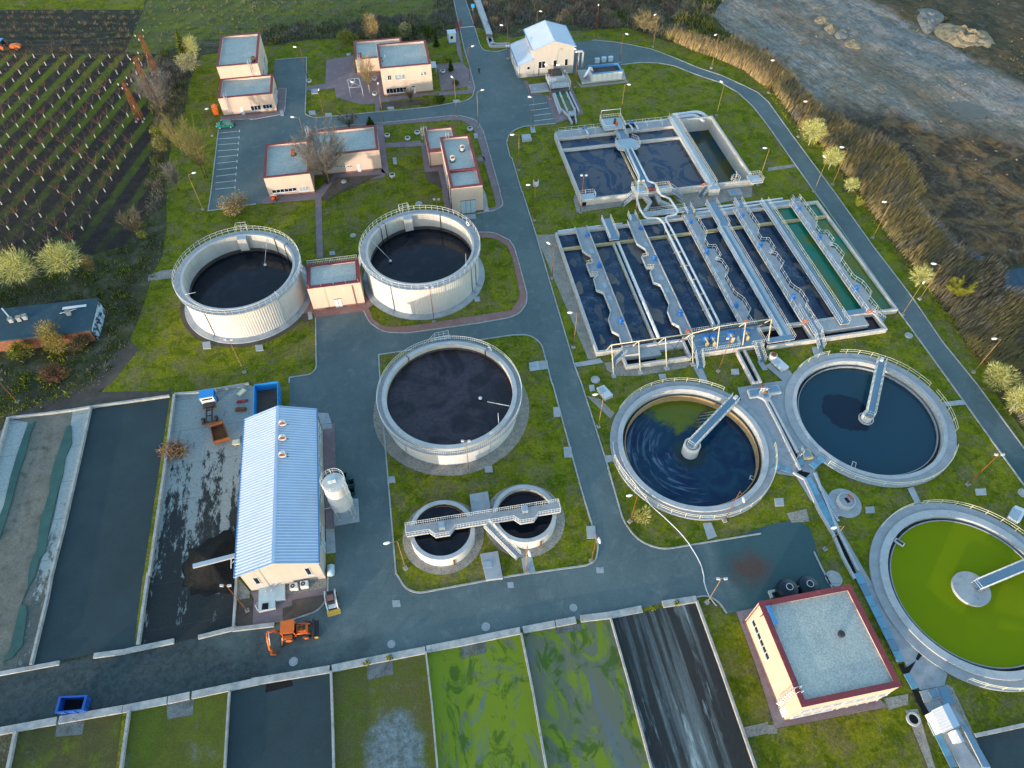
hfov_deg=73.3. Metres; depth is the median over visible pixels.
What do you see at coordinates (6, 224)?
fruit tree
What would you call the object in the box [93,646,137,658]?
bed wall
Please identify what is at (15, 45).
sprayer
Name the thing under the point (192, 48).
pale tree
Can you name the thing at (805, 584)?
plastic tank
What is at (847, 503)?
round well
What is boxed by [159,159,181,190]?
bare tree
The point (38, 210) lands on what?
fruit tree
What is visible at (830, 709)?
window
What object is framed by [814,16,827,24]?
earth mound
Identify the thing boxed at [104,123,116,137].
fruit tree
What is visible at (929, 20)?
rock
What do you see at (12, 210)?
fruit tree
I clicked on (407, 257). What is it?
sludge tank
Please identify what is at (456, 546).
thickener tank
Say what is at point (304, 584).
air conditioner
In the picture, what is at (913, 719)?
manhole
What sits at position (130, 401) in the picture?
bed wall
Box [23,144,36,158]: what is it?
fruit tree
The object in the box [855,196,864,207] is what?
sapling
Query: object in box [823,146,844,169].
round tree
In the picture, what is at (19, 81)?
fruit tree
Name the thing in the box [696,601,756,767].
bed wall
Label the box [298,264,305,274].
footbridge
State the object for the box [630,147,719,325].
process pipe
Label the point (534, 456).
lawn
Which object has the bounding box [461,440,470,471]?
street lamp
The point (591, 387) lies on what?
hatch slab
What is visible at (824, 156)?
street lamp
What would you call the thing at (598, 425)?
street lamp
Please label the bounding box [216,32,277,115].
workshop
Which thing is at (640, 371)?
pipe gantry
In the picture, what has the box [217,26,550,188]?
road marking
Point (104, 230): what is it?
field
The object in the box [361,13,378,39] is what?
tan tree
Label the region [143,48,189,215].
hedge
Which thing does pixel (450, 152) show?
boiler house
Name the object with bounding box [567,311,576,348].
street lamp
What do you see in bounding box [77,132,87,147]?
fruit tree
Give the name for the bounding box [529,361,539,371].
hatch slab
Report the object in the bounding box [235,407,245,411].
scrap pile
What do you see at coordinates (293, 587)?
air conditioner
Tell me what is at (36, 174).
fruit tree
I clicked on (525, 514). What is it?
footbridge
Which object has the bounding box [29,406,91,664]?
bed wall
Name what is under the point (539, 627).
bed wall
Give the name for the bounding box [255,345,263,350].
hatch slab
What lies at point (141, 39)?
power pylon
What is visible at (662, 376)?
hatch slab
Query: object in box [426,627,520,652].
bed wall
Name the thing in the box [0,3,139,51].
field crop
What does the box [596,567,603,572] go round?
hatch slab
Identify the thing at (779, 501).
hatch slab
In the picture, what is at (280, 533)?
dewatering hall
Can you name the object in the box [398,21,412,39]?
round bush
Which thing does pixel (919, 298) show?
street lamp
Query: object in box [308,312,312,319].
hatch slab
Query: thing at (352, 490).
waste bin
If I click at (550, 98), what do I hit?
street lamp
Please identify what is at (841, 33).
earth mound
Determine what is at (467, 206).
door
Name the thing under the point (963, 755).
outfall channel
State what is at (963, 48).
scrub
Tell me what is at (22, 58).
fruit tree
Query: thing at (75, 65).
fruit tree
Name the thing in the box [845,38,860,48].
earth mound
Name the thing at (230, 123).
parked car
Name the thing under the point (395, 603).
hatch slab
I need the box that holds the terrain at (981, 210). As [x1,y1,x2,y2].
[714,0,1023,265]
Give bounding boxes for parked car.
[216,119,234,128]
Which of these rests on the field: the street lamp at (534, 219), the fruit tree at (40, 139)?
the fruit tree at (40, 139)
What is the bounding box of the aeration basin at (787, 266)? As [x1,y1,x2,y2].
[555,195,897,369]
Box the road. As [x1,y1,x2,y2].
[0,0,1023,726]
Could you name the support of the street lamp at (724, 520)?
on the lawn at (173, 354)
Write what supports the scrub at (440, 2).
on the ground at (138, 288)
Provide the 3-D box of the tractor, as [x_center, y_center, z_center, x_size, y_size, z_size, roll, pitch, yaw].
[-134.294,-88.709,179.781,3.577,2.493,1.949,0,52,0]
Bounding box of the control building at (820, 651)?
[743,584,901,720]
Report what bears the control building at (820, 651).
on the lawn at (173, 354)
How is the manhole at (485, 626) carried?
on the road
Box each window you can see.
[250,105,261,110]
[252,577,261,584]
[262,104,272,108]
[272,187,296,193]
[299,186,309,191]
[304,567,312,575]
[386,87,406,93]
[395,74,405,79]
[538,61,545,68]
[751,619,769,661]
[790,707,834,718]
[798,701,844,713]
[836,699,878,709]
[843,692,889,704]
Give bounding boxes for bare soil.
[14,98,441,626]
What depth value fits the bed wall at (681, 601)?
89.26 m
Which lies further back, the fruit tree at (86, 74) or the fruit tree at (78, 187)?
the fruit tree at (86, 74)
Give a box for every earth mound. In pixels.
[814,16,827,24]
[823,23,838,34]
[834,28,848,38]
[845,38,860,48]
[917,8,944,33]
[934,23,994,47]
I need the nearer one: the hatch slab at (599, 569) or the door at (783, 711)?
the door at (783, 711)
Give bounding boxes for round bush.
[5,340,33,360]
[63,334,88,352]
[79,254,94,272]
[136,229,146,239]
[149,125,164,136]
[150,135,168,152]
[216,189,250,216]
[336,28,352,43]
[350,31,359,42]
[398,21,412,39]
[982,361,1023,391]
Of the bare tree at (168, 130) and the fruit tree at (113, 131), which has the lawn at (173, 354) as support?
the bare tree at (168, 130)
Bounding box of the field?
[0,0,448,265]
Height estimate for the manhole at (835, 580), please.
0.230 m
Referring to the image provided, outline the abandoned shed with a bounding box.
[0,298,105,351]
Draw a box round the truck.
[199,388,218,424]
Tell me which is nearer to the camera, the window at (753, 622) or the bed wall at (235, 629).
the window at (753, 622)
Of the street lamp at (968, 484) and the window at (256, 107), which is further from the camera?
the window at (256, 107)
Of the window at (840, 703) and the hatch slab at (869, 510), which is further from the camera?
the hatch slab at (869, 510)
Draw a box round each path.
[318,189,965,574]
[737,361,981,767]
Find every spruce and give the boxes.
[432,32,439,46]
[447,57,453,70]
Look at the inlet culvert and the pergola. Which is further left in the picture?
the pergola
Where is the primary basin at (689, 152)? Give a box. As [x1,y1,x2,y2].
[554,108,764,205]
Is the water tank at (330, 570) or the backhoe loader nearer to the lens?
the backhoe loader
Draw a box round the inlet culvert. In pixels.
[474,0,509,47]
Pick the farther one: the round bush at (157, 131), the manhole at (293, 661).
the round bush at (157, 131)
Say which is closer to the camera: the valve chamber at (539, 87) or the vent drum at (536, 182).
the vent drum at (536, 182)
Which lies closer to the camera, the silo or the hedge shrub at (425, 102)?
the silo
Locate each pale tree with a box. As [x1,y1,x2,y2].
[174,51,198,73]
[182,36,200,57]
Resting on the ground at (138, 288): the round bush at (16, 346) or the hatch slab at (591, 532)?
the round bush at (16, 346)
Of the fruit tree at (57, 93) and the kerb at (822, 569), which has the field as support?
the fruit tree at (57, 93)
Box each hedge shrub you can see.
[420,99,429,104]
[431,95,444,103]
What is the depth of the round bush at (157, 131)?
153.61 m
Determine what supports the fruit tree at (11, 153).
on the field
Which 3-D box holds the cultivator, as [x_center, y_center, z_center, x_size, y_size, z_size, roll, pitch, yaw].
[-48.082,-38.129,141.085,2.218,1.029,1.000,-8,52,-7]
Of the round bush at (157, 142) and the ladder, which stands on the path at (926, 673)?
the ladder
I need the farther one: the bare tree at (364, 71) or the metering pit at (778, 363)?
the bare tree at (364, 71)
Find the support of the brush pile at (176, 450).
on the drying bed
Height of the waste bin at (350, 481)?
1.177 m
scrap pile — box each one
[232,439,239,445]
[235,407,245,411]
[236,399,247,402]
[237,388,246,396]
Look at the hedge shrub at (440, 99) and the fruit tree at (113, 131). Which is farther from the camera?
the hedge shrub at (440, 99)
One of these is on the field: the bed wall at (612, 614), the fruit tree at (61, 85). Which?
the fruit tree at (61, 85)
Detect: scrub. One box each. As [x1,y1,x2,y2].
[0,221,162,418]
[258,7,454,45]
[431,0,454,22]
[481,0,735,52]
[908,1,1023,74]
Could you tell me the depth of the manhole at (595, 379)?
112.15 m
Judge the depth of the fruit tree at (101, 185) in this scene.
142.03 m
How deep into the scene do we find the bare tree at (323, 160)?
139.00 m
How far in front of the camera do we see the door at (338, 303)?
121.63 m
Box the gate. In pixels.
[456,18,461,32]
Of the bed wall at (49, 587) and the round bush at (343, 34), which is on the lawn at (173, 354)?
the round bush at (343, 34)
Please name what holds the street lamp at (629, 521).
on the lawn at (173, 354)
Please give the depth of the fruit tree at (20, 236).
131.49 m
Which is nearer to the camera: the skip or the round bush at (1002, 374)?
the skip
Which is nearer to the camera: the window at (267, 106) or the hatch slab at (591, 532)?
the hatch slab at (591, 532)
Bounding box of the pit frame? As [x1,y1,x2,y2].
[768,586,798,598]
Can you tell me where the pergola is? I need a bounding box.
[347,78,362,95]
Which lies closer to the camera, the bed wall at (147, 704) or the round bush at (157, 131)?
the bed wall at (147, 704)
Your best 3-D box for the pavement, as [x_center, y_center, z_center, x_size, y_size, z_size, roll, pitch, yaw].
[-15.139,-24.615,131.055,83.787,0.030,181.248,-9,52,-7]
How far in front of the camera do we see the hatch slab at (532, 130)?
157.23 m
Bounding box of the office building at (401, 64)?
[353,37,436,95]
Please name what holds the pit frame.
on the road
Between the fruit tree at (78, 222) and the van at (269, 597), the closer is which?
the van at (269, 597)
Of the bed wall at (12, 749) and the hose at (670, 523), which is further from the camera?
the hose at (670, 523)
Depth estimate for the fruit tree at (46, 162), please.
146.86 m
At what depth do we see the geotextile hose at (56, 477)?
95.68 m
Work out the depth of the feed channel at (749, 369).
113.20 m
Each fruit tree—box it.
[0,123,9,137]
[0,144,13,158]
[0,211,9,229]
[3,112,18,126]
[4,203,18,216]
[7,166,19,180]
[11,230,25,243]
[15,51,27,65]
[16,77,27,90]
[16,187,26,204]
[19,93,31,108]
[19,218,34,230]
[20,66,31,81]
[23,43,34,57]
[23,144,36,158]
[25,178,35,192]
[25,201,42,217]
[26,112,37,127]
[28,239,42,254]
[29,131,44,147]
[30,165,43,180]
[38,157,51,169]
[38,225,52,242]
[39,117,53,136]
[44,215,59,229]
[45,113,58,126]
[49,85,60,98]
[50,74,65,91]
[51,163,66,179]
[53,133,67,146]
[58,222,74,242]
[60,189,74,204]
[62,155,75,169]
[63,70,73,82]
[64,140,82,157]
[66,58,79,73]
[69,180,80,192]
[70,216,83,230]
[71,84,80,98]
[74,103,86,117]
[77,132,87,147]
[78,66,91,81]
[78,163,89,181]
[81,94,93,108]
[81,151,97,168]
[87,83,101,98]
[88,111,101,127]
[94,177,106,191]
[101,67,111,82]
[103,165,113,180]
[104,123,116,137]
[105,94,113,108]
[106,150,120,169]
[108,61,118,74]
[118,103,128,116]
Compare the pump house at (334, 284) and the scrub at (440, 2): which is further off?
the scrub at (440, 2)
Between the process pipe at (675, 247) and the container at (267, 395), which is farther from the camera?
the process pipe at (675, 247)
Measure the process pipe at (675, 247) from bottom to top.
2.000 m
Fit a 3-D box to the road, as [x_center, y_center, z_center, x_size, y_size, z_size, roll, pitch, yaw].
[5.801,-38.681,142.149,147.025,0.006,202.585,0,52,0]
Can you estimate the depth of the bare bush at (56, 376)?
110.66 m
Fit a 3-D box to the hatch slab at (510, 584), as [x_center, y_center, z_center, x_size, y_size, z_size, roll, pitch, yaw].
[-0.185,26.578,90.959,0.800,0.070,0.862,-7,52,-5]
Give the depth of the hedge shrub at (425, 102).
163.65 m
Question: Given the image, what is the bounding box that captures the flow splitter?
[620,181,684,216]
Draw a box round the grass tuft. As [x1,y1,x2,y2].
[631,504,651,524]
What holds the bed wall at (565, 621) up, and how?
on the lawn at (173, 354)
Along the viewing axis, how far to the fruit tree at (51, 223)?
134.39 m
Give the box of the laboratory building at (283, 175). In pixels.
[263,125,381,197]
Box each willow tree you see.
[0,243,40,286]
[32,235,86,280]
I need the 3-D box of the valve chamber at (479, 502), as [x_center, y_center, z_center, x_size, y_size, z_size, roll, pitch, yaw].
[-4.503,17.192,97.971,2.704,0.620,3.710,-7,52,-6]
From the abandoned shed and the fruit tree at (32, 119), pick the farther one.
the fruit tree at (32, 119)
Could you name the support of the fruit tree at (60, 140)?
on the field
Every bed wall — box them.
[0,417,10,454]
[0,661,60,675]
[0,717,57,734]
[6,731,17,767]
[9,406,88,418]
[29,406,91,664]
[58,705,122,723]
[91,394,169,408]
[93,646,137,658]
[119,709,130,767]
[122,697,167,712]
[136,394,175,645]
[138,638,174,650]
[167,692,189,703]
[174,382,248,395]
[191,665,329,698]
[198,622,274,639]
[223,690,230,767]
[232,577,237,628]
[330,671,334,767]
[332,646,425,672]
[425,651,438,767]
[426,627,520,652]
[520,633,546,767]
[522,620,555,633]
[555,616,576,627]
[580,605,642,622]
[610,617,652,767]
[662,596,696,607]
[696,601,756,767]
[973,723,1023,737]
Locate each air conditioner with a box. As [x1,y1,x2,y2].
[289,582,298,591]
[300,580,308,589]
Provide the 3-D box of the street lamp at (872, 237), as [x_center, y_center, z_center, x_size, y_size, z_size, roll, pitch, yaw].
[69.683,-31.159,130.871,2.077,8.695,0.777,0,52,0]
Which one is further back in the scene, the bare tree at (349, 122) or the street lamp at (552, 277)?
the bare tree at (349, 122)
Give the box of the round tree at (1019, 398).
[1004,383,1023,414]
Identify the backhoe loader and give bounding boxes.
[266,619,318,654]
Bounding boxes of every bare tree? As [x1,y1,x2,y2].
[115,206,144,237]
[127,57,173,114]
[155,111,190,157]
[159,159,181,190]
[167,116,215,177]
[282,110,350,183]
[337,107,357,126]
[352,51,378,92]
[404,86,414,100]
[632,8,661,32]
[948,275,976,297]
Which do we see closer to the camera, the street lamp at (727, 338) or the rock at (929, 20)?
the street lamp at (727, 338)
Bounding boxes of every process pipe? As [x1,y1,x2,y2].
[625,147,713,327]
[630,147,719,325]
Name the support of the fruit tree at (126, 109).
on the field
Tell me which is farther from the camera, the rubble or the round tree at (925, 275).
the rubble
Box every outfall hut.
[925,703,959,734]
[947,730,963,743]
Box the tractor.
[0,38,7,50]
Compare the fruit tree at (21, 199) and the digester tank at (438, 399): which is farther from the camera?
the fruit tree at (21, 199)
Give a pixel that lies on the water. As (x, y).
(1015, 278)
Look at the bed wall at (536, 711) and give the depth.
81.59 m
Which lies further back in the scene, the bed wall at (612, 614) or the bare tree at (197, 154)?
the bare tree at (197, 154)
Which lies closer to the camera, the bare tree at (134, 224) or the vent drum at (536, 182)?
the bare tree at (134, 224)
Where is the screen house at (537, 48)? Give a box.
[509,20,583,78]
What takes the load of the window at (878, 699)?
in the control building at (820, 651)
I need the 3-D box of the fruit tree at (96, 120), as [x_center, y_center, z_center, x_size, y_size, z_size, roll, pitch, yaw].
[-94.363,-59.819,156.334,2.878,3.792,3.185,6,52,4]
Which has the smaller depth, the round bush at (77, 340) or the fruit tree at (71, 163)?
the round bush at (77, 340)
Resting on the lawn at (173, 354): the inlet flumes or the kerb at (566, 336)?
the inlet flumes
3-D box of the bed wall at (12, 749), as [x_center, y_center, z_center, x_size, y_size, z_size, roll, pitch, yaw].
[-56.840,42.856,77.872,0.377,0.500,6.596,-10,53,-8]
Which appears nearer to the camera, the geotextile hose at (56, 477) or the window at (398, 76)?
the geotextile hose at (56, 477)
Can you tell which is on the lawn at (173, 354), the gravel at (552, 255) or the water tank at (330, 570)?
the gravel at (552, 255)
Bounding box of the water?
[915,101,1023,293]
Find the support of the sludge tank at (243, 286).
on the lawn at (173, 354)
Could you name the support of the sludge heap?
on the drying bed
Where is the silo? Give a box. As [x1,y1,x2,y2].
[320,468,359,525]
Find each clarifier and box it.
[610,378,777,520]
[784,349,958,487]
[869,499,1023,691]
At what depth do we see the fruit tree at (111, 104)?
161.42 m
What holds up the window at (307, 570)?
in the dewatering hall
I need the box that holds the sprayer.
[8,43,21,50]
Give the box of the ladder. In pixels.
[829,505,839,521]
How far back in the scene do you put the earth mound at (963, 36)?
182.31 m
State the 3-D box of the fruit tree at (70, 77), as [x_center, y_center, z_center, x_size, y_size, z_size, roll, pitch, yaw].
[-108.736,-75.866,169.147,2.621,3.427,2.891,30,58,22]
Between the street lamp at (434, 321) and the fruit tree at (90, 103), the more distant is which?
the fruit tree at (90, 103)
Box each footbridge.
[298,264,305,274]
[405,498,560,560]
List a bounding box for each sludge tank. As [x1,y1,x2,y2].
[172,222,310,343]
[359,203,484,319]
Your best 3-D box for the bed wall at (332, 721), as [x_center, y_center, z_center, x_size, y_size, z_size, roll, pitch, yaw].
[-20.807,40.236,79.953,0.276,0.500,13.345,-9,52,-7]
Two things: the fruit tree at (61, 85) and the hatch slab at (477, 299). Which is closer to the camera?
the hatch slab at (477, 299)
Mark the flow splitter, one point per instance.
(656, 205)
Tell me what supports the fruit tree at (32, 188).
on the field
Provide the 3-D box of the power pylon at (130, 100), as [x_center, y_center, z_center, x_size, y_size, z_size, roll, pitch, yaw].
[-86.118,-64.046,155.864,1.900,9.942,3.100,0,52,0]
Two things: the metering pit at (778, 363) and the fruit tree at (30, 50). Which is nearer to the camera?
the metering pit at (778, 363)
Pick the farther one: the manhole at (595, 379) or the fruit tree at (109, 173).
the fruit tree at (109, 173)
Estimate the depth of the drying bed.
84.43 m
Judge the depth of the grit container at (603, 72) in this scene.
170.22 m
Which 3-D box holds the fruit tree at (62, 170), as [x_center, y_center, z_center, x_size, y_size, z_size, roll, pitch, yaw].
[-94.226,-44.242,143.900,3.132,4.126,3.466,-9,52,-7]
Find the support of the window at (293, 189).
in the laboratory building at (283, 175)
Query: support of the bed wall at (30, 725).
on the lawn at (173, 354)
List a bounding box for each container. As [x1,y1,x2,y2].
[253,381,281,414]
[577,63,625,83]
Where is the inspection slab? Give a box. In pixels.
[727,188,742,196]
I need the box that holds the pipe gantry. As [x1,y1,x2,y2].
[603,318,771,378]
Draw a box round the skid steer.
[324,588,340,616]
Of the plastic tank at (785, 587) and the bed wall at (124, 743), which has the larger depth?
the plastic tank at (785, 587)
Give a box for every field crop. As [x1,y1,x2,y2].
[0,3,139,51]
[125,0,442,52]
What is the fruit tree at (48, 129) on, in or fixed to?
on the field
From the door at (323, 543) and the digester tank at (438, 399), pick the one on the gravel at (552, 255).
the digester tank at (438, 399)
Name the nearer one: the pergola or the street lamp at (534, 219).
the street lamp at (534, 219)
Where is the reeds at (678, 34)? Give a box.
[664,26,770,85]
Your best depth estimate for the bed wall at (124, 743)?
79.19 m
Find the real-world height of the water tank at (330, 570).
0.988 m
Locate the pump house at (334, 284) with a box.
[306,255,364,309]
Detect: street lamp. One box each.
[188,172,204,210]
[219,584,249,612]
[224,338,246,373]
[383,541,407,570]
[426,286,435,322]
[451,76,457,117]
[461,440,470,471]
[523,545,530,573]
[526,184,535,221]
[544,64,559,99]
[546,242,553,279]
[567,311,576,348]
[579,174,587,213]
[589,534,600,562]
[592,393,603,428]
[626,494,637,523]
[634,179,644,214]
[704,577,727,604]
[716,337,734,372]
[722,491,744,522]
[756,147,769,185]
[812,155,826,192]
[822,525,844,551]
[831,146,847,185]
[871,201,890,238]
[900,281,924,315]
[917,263,941,300]
[965,453,1004,486]
[971,337,1000,373]
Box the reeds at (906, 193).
[685,32,1023,425]
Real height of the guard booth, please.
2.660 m
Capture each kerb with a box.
[208,0,1023,619]
[813,551,831,587]
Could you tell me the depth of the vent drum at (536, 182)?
143.80 m
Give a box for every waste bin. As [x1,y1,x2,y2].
[345,476,354,486]
[348,484,354,495]
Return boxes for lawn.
[57,28,1023,767]
[379,335,596,590]
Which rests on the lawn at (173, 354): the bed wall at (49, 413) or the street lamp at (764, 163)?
the street lamp at (764, 163)
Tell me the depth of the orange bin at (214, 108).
160.56 m
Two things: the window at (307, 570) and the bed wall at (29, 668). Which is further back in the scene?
the window at (307, 570)
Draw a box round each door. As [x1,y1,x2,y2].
[320,532,325,553]
[333,298,342,306]
[460,199,475,213]
[779,705,787,717]
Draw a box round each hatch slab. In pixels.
[202,341,210,348]
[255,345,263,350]
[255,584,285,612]
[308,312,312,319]
[311,89,317,93]
[388,476,395,482]
[392,600,400,606]
[474,296,479,301]
[484,466,492,472]
[507,582,513,587]
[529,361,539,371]
[530,126,535,132]
[553,407,559,416]
[563,447,571,457]
[586,526,595,538]
[589,385,594,391]
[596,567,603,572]
[659,374,666,379]
[731,369,738,374]
[774,498,783,505]
[865,506,874,513]
[975,488,986,495]
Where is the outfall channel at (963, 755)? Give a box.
[746,384,990,767]
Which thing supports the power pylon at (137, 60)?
on the field
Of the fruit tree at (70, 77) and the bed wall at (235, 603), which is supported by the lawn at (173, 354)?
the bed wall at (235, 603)
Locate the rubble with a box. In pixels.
[722,0,1022,251]
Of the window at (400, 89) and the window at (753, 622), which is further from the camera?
the window at (400, 89)
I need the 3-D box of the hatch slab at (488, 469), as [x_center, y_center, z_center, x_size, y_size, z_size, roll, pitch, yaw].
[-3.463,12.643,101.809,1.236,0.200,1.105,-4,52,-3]
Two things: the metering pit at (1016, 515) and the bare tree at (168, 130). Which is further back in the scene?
the bare tree at (168, 130)
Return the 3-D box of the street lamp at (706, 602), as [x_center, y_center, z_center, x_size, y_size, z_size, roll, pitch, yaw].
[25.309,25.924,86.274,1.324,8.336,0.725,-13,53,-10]
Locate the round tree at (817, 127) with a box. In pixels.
[797,117,828,144]
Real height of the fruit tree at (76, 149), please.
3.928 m
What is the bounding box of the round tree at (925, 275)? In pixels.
[908,263,934,287]
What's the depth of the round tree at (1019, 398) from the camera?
106.21 m
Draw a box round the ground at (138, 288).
[0,0,1023,662]
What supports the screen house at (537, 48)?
on the road
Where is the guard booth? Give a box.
[447,29,456,43]
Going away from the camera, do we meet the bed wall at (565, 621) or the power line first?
the bed wall at (565, 621)
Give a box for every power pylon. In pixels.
[117,76,145,122]
[129,53,152,97]
[135,29,158,75]
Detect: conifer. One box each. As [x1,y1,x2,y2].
[175,29,192,57]
[366,116,375,125]
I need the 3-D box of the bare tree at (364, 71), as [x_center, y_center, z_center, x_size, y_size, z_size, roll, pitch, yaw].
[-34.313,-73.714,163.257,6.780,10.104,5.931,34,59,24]
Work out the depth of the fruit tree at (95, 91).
163.91 m
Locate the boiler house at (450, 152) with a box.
[420,126,483,214]
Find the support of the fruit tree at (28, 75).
on the field
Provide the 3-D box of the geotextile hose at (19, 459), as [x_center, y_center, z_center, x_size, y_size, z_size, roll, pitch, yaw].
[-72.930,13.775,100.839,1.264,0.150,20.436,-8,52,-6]
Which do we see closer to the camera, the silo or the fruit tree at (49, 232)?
the silo
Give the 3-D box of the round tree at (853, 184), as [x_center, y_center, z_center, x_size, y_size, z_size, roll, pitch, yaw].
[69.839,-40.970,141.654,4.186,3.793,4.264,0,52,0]
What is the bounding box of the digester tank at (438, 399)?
[376,331,521,464]
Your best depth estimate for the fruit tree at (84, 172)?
143.99 m
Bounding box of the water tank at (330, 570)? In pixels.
[327,564,334,576]
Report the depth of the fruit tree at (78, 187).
141.69 m
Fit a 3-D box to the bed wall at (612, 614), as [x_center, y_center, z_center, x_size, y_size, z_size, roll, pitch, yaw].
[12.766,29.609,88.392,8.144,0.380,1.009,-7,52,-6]
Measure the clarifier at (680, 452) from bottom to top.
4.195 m
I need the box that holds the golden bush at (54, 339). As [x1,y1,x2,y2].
[33,320,68,354]
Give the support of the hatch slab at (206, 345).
on the lawn at (173, 354)
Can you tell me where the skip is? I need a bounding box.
[55,695,90,714]
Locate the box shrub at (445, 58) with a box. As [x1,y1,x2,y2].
[443,54,449,61]
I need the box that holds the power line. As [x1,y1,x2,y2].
[3,30,212,103]
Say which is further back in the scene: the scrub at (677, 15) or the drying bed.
the scrub at (677, 15)
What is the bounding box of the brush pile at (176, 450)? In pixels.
[155,435,194,461]
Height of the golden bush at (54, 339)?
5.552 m
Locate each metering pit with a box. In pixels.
[522,134,531,141]
[597,385,612,400]
[771,357,788,371]
[1007,505,1023,523]
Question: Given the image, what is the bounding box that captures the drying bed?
[0,385,1023,767]
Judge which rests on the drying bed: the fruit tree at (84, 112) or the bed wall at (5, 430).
the bed wall at (5, 430)
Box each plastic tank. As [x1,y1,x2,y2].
[775,579,798,597]
[796,576,818,593]
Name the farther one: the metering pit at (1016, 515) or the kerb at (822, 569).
the metering pit at (1016, 515)
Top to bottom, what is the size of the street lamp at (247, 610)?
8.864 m
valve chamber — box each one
[469,491,490,515]
[480,551,502,580]
[529,82,548,92]
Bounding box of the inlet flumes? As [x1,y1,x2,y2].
[545,68,579,123]
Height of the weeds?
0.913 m
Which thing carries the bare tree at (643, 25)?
on the ground at (138, 288)
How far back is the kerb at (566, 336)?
118.32 m
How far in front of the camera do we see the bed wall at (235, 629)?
87.06 m
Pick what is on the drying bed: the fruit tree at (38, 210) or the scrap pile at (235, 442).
the scrap pile at (235, 442)
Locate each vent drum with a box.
[533,179,538,186]
[768,352,777,360]
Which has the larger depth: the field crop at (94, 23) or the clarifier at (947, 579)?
the field crop at (94, 23)
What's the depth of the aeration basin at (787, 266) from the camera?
125.46 m
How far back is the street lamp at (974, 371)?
110.27 m
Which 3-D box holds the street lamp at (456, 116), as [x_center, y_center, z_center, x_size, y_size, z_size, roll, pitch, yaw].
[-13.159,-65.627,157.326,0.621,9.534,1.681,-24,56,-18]
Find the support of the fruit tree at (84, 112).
on the field
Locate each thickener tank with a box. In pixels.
[410,500,474,565]
[493,485,556,548]
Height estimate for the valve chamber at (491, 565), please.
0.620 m
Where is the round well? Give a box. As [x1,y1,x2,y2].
[828,489,861,517]
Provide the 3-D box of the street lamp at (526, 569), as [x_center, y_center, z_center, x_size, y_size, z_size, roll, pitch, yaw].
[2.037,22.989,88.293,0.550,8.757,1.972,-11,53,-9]
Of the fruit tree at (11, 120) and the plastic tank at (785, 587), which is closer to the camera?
the plastic tank at (785, 587)
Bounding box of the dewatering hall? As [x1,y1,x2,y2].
[193,405,325,590]
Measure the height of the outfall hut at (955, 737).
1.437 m
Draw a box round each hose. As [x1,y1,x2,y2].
[0,421,35,538]
[3,425,71,662]
[613,442,716,605]
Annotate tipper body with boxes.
[209,420,230,444]
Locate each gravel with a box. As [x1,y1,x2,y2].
[148,79,907,737]
[237,578,325,599]
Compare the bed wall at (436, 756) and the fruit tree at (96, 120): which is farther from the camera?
the fruit tree at (96, 120)
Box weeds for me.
[764,85,985,366]
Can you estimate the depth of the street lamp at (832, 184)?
141.27 m
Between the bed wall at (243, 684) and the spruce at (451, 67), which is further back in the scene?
the spruce at (451, 67)
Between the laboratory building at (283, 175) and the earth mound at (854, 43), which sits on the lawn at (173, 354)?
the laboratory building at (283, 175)
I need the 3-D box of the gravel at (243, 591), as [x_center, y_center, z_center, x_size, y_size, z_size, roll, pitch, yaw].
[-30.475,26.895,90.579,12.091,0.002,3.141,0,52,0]
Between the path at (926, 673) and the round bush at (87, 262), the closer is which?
the path at (926, 673)
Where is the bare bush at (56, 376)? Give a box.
[36,361,72,382]
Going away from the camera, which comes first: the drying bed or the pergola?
the drying bed
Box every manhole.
[289,657,297,665]
[387,640,394,647]
[481,622,489,630]
[570,604,576,611]
[591,376,599,383]
[825,570,842,586]
[905,332,912,338]
[906,712,920,726]
[1017,488,1023,496]
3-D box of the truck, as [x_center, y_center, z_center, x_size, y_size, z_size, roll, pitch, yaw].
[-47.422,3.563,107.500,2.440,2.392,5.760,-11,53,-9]
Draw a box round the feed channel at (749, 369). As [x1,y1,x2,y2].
[736,350,761,385]
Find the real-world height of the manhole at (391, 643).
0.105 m
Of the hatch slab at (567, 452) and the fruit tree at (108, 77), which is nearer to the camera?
the hatch slab at (567, 452)
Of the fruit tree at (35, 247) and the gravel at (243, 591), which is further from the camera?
the fruit tree at (35, 247)
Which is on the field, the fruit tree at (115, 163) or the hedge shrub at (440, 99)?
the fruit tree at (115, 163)
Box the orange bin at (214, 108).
[211,103,218,114]
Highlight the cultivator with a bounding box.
[271,196,281,201]
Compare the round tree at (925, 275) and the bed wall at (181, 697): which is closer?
the bed wall at (181, 697)
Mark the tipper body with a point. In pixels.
(219, 432)
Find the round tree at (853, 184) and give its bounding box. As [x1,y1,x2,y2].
[844,177,860,192]
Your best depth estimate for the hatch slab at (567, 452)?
103.53 m
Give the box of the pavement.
[220,28,886,728]
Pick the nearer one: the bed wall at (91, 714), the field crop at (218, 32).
the bed wall at (91, 714)
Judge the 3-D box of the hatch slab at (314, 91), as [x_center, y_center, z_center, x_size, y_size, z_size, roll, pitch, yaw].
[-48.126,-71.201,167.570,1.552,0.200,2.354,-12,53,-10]
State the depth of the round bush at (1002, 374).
109.95 m
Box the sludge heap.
[181,530,235,596]
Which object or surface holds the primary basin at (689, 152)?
on the lawn at (173, 354)

